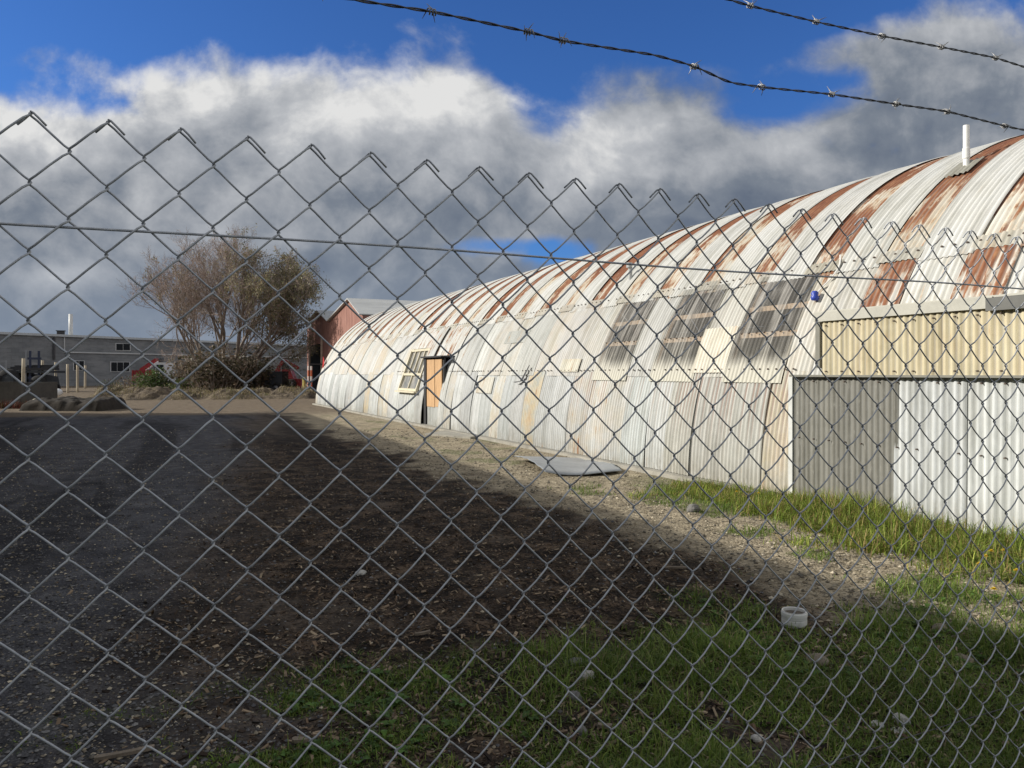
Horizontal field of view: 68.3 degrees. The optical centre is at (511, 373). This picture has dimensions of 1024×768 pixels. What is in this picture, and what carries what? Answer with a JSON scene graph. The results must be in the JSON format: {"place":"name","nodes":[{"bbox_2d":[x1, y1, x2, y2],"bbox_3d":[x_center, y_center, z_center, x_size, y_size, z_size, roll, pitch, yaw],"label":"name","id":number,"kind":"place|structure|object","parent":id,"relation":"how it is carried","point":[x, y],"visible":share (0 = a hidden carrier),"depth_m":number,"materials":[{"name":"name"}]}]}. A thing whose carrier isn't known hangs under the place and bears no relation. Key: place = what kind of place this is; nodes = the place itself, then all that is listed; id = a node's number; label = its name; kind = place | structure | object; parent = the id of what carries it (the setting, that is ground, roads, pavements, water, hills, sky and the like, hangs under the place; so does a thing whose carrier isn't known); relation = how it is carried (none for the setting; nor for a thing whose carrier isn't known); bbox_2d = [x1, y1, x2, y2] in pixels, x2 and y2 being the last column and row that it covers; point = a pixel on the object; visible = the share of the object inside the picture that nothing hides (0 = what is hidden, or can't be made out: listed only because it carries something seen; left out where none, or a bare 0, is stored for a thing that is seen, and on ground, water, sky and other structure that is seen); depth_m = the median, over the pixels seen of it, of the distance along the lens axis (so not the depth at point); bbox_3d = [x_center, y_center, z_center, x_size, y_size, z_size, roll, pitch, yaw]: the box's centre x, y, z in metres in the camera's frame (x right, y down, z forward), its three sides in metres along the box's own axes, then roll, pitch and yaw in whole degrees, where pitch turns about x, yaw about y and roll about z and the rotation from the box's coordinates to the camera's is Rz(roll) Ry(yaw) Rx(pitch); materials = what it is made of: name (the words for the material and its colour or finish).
{"place":"outdoors","nodes":[
{"label":"outdoors","id":0,"kind":"place"},
{"bbox_2d":[90,384,316,399],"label":"dry grass","id":1,"kind":"structure","parent":0,"point":[209,391],"depth_m":46.70,"materials":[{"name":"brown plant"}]},
{"bbox_2d":[0,383,1023,767],"bbox_3d":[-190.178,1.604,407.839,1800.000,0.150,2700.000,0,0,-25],"label":"ground","id":2,"kind":"structure","parent":0,"point":[246,419],"depth_m":6.18,"materials":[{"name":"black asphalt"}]},
{"bbox_2d":[0,398,26,408],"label":"red weeds","id":3,"kind":"object","parent":2,"relation":"on","point":[4,405],"visible":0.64,"depth_m":34.56,"materials":[{"name":"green plant"}]},
{"bbox_2d":[21,358,24,381],"bbox_3d":[-23.059,0.553,35.625,0.174,2.496,0.166,0,0,-25],"label":"fence post","id":4,"kind":"object","parent":2,"relation":"on","point":[23,371],"visible":0.46,"depth_m":35.57,"materials":[{"name":"beige wood"}]},
{"bbox_2d":[0,382,57,404],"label":"concrete bin","id":5,"kind":"object","parent":2,"relation":"on","point":[9,391],"visible":0.47,"depth_m":35.28,"materials":[{"name":"grey concrete"}]},
{"bbox_2d":[0,360,64,381],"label":"flatbed trailer","id":6,"kind":"object","parent":2,"relation":"on","point":[5,376],"visible":0.37,"depth_m":64.20,"materials":[{"name":"paint"}]},
{"bbox_2d":[25,350,60,388],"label":"forklift","id":7,"kind":"object","parent":2,"relation":"on","point":[49,378],"visible":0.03,"depth_m":64.57,"materials":[{"name":"blue paint"}]},
{"bbox_2d":[66,364,68,392],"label":"fence post","id":8,"kind":"object","parent":2,"relation":"on","point":[67,378],"visible":0.86,"depth_m":60.82,"materials":[{"name":"beige wood"}]},
{"bbox_2d":[19,396,126,410],"bbox_3d":[-19.035,1.398,32.942,3.586,0.792,2.600,0,0,0],"label":"earth mound","id":9,"kind":"object","parent":2,"relation":"on","point":[68,403],"visible":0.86,"depth_m":31.89,"materials":[{"name":"soil"}]},
{"bbox_2d":[76,363,78,391],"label":"fence post","id":10,"kind":"object","parent":2,"relation":"on","point":[77,378],"visible":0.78,"depth_m":62.86,"materials":[{"name":"beige wood"}]},
{"bbox_2d":[84,365,85,388],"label":"fence post","id":11,"kind":"object","parent":2,"relation":"on","point":[84,377],"visible":0.75,"depth_m":78.59,"materials":[{"name":"beige wood"}]},
{"bbox_2d":[95,377,121,388],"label":"shrub","id":12,"kind":"object","parent":2,"relation":"on","point":[112,384],"visible":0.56,"depth_m":78.41,"materials":[{"name":"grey plant"}]},
{"bbox_2d":[94,744,154,760],"bbox_3d":[-1.616,1.584,3.151,0.225,0.016,0.030,0,0,-25],"label":"plank","id":13,"kind":"object","parent":2,"relation":"on","point":[99,757],"visible":0.9,"depth_m":3.14,"materials":[{"name":"brown wood"}]},
{"bbox_2d":[116,374,159,387],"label":"shrub","id":14,"kind":"object","parent":2,"relation":"on","point":[129,382],"visible":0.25,"depth_m":75.17,"materials":[{"name":"grey plant"}]},
{"bbox_2d":[128,365,176,388],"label":"shrub","id":15,"kind":"object","parent":2,"relation":"on","point":[157,377],"visible":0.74,"depth_m":69.42,"materials":[{"name":"green plant"}]},
{"bbox_2d":[132,358,174,387],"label":"car","id":16,"kind":"object","parent":2,"relation":"on","point":[148,365],"visible":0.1,"depth_m":81.40,"materials":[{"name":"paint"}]},
{"bbox_2d":[0,314,306,385],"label":"block building","id":17,"kind":"structure","parent":2,"relation":"on","point":[106,358],"depth_m":95.53,"materials":[{"name":"concrete"}]},
{"bbox_2d":[73,360,84,370],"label":"window","id":18,"kind":"structure","parent":17,"relation":"in","point":[82,363],"depth_m":93.62,"materials":[{"name":"black glass"}]},
{"bbox_2d":[110,362,129,371],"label":"window","id":19,"kind":"structure","parent":17,"relation":"in","point":[114,366],"depth_m":98.00,"materials":[{"name":"black glass"}]},
{"bbox_2d":[115,343,130,350],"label":"window","id":20,"kind":"structure","parent":17,"relation":"in","point":[118,346],"depth_m":98.38,"materials":[{"name":"black glass"}]},
{"bbox_2d":[145,356,213,389],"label":"shrub","id":21,"kind":"object","parent":2,"relation":"on","point":[179,375],"visible":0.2,"depth_m":69.54,"materials":[{"name":"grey plant"}]},
{"bbox_2d":[166,374,194,388],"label":"shrub","id":22,"kind":"object","parent":2,"relation":"on","point":[181,385],"visible":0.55,"depth_m":64.96,"materials":[{"name":"green plant"}]},
{"bbox_2d":[169,342,266,391],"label":"shrub","id":23,"kind":"object","parent":2,"relation":"on","point":[208,373],"visible":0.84,"depth_m":60.38,"materials":[{"name":"green plant"}]},
{"bbox_2d":[119,223,330,388],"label":"willow tree","id":24,"kind":"object","parent":2,"relation":"on","point":[277,310],"visible":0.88,"depth_m":63.25,"materials":[{"name":"brown plant"}]},
{"bbox_2d":[192,344,277,389],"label":"shrub","id":25,"kind":"object","parent":2,"relation":"on","point":[258,382],"visible":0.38,"depth_m":62.77,"materials":[{"name":"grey plant"}]},
{"bbox_2d":[253,367,287,389],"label":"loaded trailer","id":26,"kind":"object","parent":2,"relation":"on","point":[281,376],"visible":0.43,"depth_m":64.20,"materials":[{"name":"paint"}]},
{"bbox_2d":[262,379,299,388],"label":"shrub","id":27,"kind":"object","parent":2,"relation":"on","point":[289,383],"visible":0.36,"depth_m":64.88,"materials":[{"name":"green plant"}]},
{"bbox_2d":[275,359,299,387],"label":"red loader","id":28,"kind":"object","parent":2,"relation":"on","point":[290,374],"visible":0.29,"depth_m":78.06,"materials":[{"name":"paint"}]},
{"bbox_2d":[294,379,302,387],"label":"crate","id":29,"kind":"object","parent":2,"relation":"on","point":[299,383],"visible":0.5,"depth_m":78.17,"materials":[{"name":"red paint"}]},
{"bbox_2d":[292,736,309,742],"bbox_3d":[-0.906,1.571,3.238,0.071,0.016,0.036,0,0,-8],"label":"plank","id":30,"kind":"object","parent":2,"relation":"on","point":[298,739],"visible":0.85,"depth_m":3.23,"materials":[{"name":"brown wood"}]},
{"bbox_2d":[309,363,322,381],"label":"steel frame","id":31,"kind":"object","parent":2,"relation":"on","point":[310,364],"visible":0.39,"depth_m":58.95,"materials":[{"name":"grey metal"}]},
{"bbox_2d":[355,570,366,575],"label":"stone","id":32,"kind":"object","parent":2,"relation":"on","point":[361,572],"visible":0.56,"depth_m":6.14,"materials":[{"name":"grey stone"}]},
{"bbox_2d":[414,630,430,635],"bbox_3d":[-0.554,1.607,4.673,0.103,0.016,0.022,0,0,-31],"label":"plank","id":33,"kind":"object","parent":2,"relation":"on","point":[422,632],"visible":1,"depth_m":4.66,"materials":[{"name":"brown wood"}]},
{"bbox_2d":[425,430,474,438],"bbox_3d":[-1.384,1.629,19.539,2.187,0.159,1.273,0,0,43],"label":"concrete pad","id":34,"kind":"object","parent":2,"relation":"on","point":[444,433],"visible":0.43,"depth_m":19.11,"materials":[{"name":"beige concrete"}]},
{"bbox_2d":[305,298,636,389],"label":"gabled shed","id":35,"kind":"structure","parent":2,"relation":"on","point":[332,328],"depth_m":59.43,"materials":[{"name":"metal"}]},
{"bbox_2d":[311,344,319,389],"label":"doorway","id":36,"kind":"structure","parent":35,"relation":"in","point":[315,359],"depth_m":69.86,"materials":[{"name":"black"}]},
{"bbox_2d":[0,110,1023,767],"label":"chain link fence","id":37,"kind":"object","parent":2,"relation":"on","point":[148,230],"visible":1,"depth_m":1.02,"materials":[{"name":"metal"}]},
{"bbox_2d":[322,0,1023,132],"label":"barbed wire","id":38,"kind":"object","parent":37,"relation":"attached to","point":[761,86],"visible":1,"depth_m":1.11,"materials":[{"name":"metal"}]},
{"bbox_2d":[726,0,1023,67],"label":"barbed wire","id":39,"kind":"object","parent":37,"relation":"attached to","point":[879,35],"visible":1,"depth_m":1.30,"materials":[{"name":"metal"}]},
{"bbox_2d":[0,478,1023,767],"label":"short grass","id":40,"kind":"structure","parent":2,"relation":"on","point":[696,742],"depth_m":3.75,"materials":[{"name":"green plant"}]},
{"bbox_2d":[0,443,1023,767],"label":"wood chips","id":41,"kind":"object","parent":2,"relation":"on","point":[490,703],"visible":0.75,"depth_m":4.32,"materials":[{"name":"brown wood"}]},
{"bbox_2d":[514,456,621,474],"bbox_3d":[1.029,1.541,13.026,1.621,0.174,2.065,0,0,-11],"label":"metal sheet","id":42,"kind":"object","parent":2,"relation":"on","point":[568,466],"visible":0.88,"depth_m":12.66,"materials":[{"name":"metal"}]},
{"bbox_2d":[568,690,581,700],"bbox_3d":[0.311,1.594,3.708,0.064,0.064,0.070,0,0,-25],"label":"stone","id":43,"kind":"object","parent":2,"relation":"on","point":[576,693],"visible":0.63,"depth_m":3.69,"materials":[{"name":"grey stone"}]},
{"bbox_2d":[568,657,581,665],"bbox_3d":[0.355,1.591,4.131,0.113,0.061,0.107,0,0,-25],"label":"stone","id":44,"kind":"object","parent":2,"relation":"on","point":[574,658],"visible":0.29,"depth_m":4.12,"materials":[{"name":"grey stone"}]},
{"bbox_2d":[577,725,586,733],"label":"stone","id":45,"kind":"object","parent":2,"relation":"on","point":[581,729],"visible":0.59,"depth_m":3.38,"materials":[{"name":"grey stone"}]},
{"bbox_2d":[580,670,594,681],"bbox_3d":[0.393,1.584,3.943,0.096,0.063,0.070,0,0,-25],"label":"stone","id":46,"kind":"object","parent":2,"relation":"on","point":[588,672],"visible":0.5,"depth_m":3.92,"materials":[{"name":"grey stone"}]},
{"bbox_2d":[598,722,611,728],"bbox_3d":[0.416,1.582,3.390,0.063,0.016,0.029,0,0,9],"label":"plank","id":47,"kind":"object","parent":2,"relation":"on","point":[605,727],"visible":0.74,"depth_m":3.38,"materials":[{"name":"brown wood"}]},
{"bbox_2d":[228,574,1022,767],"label":"weeds","id":48,"kind":"object","parent":2,"relation":"on","point":[388,701],"visible":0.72,"depth_m":3.73,"materials":[{"name":"green plant"}]},
{"bbox_2d":[312,124,1023,537],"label":"nissen hut","id":49,"kind":"object","parent":2,"relation":"on","point":[976,190],"visible":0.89,"depth_m":10.84,"materials":[{"name":"metal"}]},
{"bbox_2d":[394,348,429,392],"bbox_3d":[-3.200,-0.086,24.520,0.660,1.422,2.110,0,0,-25],"label":"window frame","id":50,"kind":"structure","parent":49,"relation":"in","point":[409,382],"depth_m":24.56,"materials":[{"name":"beige paint"}]},
{"bbox_2d":[427,359,442,425],"bbox_3d":[-2.260,0.590,22.172,0.036,1.980,1.400,0,0,-25],"label":"door","id":51,"kind":"structure","parent":49,"relation":"in","point":[435,384],"depth_m":22.24,"materials":[{"name":"brown wood"}]},
{"bbox_2d":[662,566,686,567],"bbox_3d":[1.316,1.565,6.090,0.206,0.016,0.020,0,0,4],"label":"plank","id":52,"kind":"object","parent":2,"relation":"on","point":[675,567],"visible":0.84,"depth_m":6.08,"materials":[{"name":"grey wood"}]},
{"bbox_2d":[687,504,699,511],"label":"stone","id":53,"kind":"object","parent":2,"relation":"on","point":[692,507],"visible":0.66,"depth_m":8.84,"materials":[{"name":"grey stone"}]},
{"bbox_2d":[750,734,761,742],"bbox_3d":[1.056,1.587,3.273,0.041,0.041,0.053,0,0,-25],"label":"stone","id":54,"kind":"object","parent":2,"relation":"on","point":[756,738],"visible":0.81,"depth_m":3.26,"materials":[{"name":"grey stone"}]},
{"bbox_2d":[781,607,807,627],"bbox_3d":[1.760,1.538,4.708,0.157,0.120,0.157,0,0,-25],"label":"pipe cap","id":55,"kind":"object","parent":2,"relation":"on","point":[800,615],"visible":0.87,"depth_m":4.66,"materials":[{"name":"white plastic"}]},
{"bbox_2d":[806,653,828,665],"bbox_3d":[1.669,1.570,4.127,0.119,0.069,0.138,0,0,24],"label":"stone","id":56,"kind":"object","parent":2,"relation":"on","point":[817,656],"visible":0.61,"depth_m":4.10,"materials":[{"name":"grey stone"}]},
{"bbox_2d":[612,477,1023,587],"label":"long grass","id":57,"kind":"structure","parent":2,"relation":"on","point":[957,540],"depth_m":7.32,"materials":[{"name":"green plant"}]},
{"bbox_2d":[871,720,883,727],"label":"stone","id":58,"kind":"object","parent":2,"relation":"on","point":[876,722],"visible":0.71,"depth_m":3.38,"materials":[{"name":"grey stone"}]},
{"bbox_2d":[890,727,905,732],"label":"stone","id":59,"kind":"object","parent":2,"relation":"on","point":[898,729],"visible":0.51,"depth_m":3.32,"materials":[{"name":"grey stone"}]},
{"bbox_2d":[893,712,910,726],"bbox_3d":[1.760,1.573,3.417,0.065,0.066,0.082,0,0,-25],"label":"stone","id":60,"kind":"object","parent":2,"relation":"on","point":[903,717],"visible":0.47,"depth_m":3.40,"materials":[{"name":"grey stone"}]},
{"bbox_2d":[932,623,947,630],"bbox_3d":[2.605,1.553,4.605,0.109,0.049,0.075,0,0,-44],"label":"stone","id":61,"kind":"object","parent":2,"relation":"on","point":[939,625],"visible":0.56,"depth_m":4.58,"materials":[{"name":"grey stone"}]},
{"bbox_2d":[955,653,973,662],"bbox_3d":[2.492,1.577,4.168,0.078,0.051,0.102,0,0,-10],"label":"stone","id":62,"kind":"object","parent":2,"relation":"on","point":[966,658],"visible":0.45,"depth_m":4.14,"materials":[{"name":"grey stone"}]},
{"bbox_2d":[0,0,1023,343],"label":"sky","id":63,"kind":"structure","parent":0,"point":[348,79],"materials":[{"name":"blue"}]}
]}

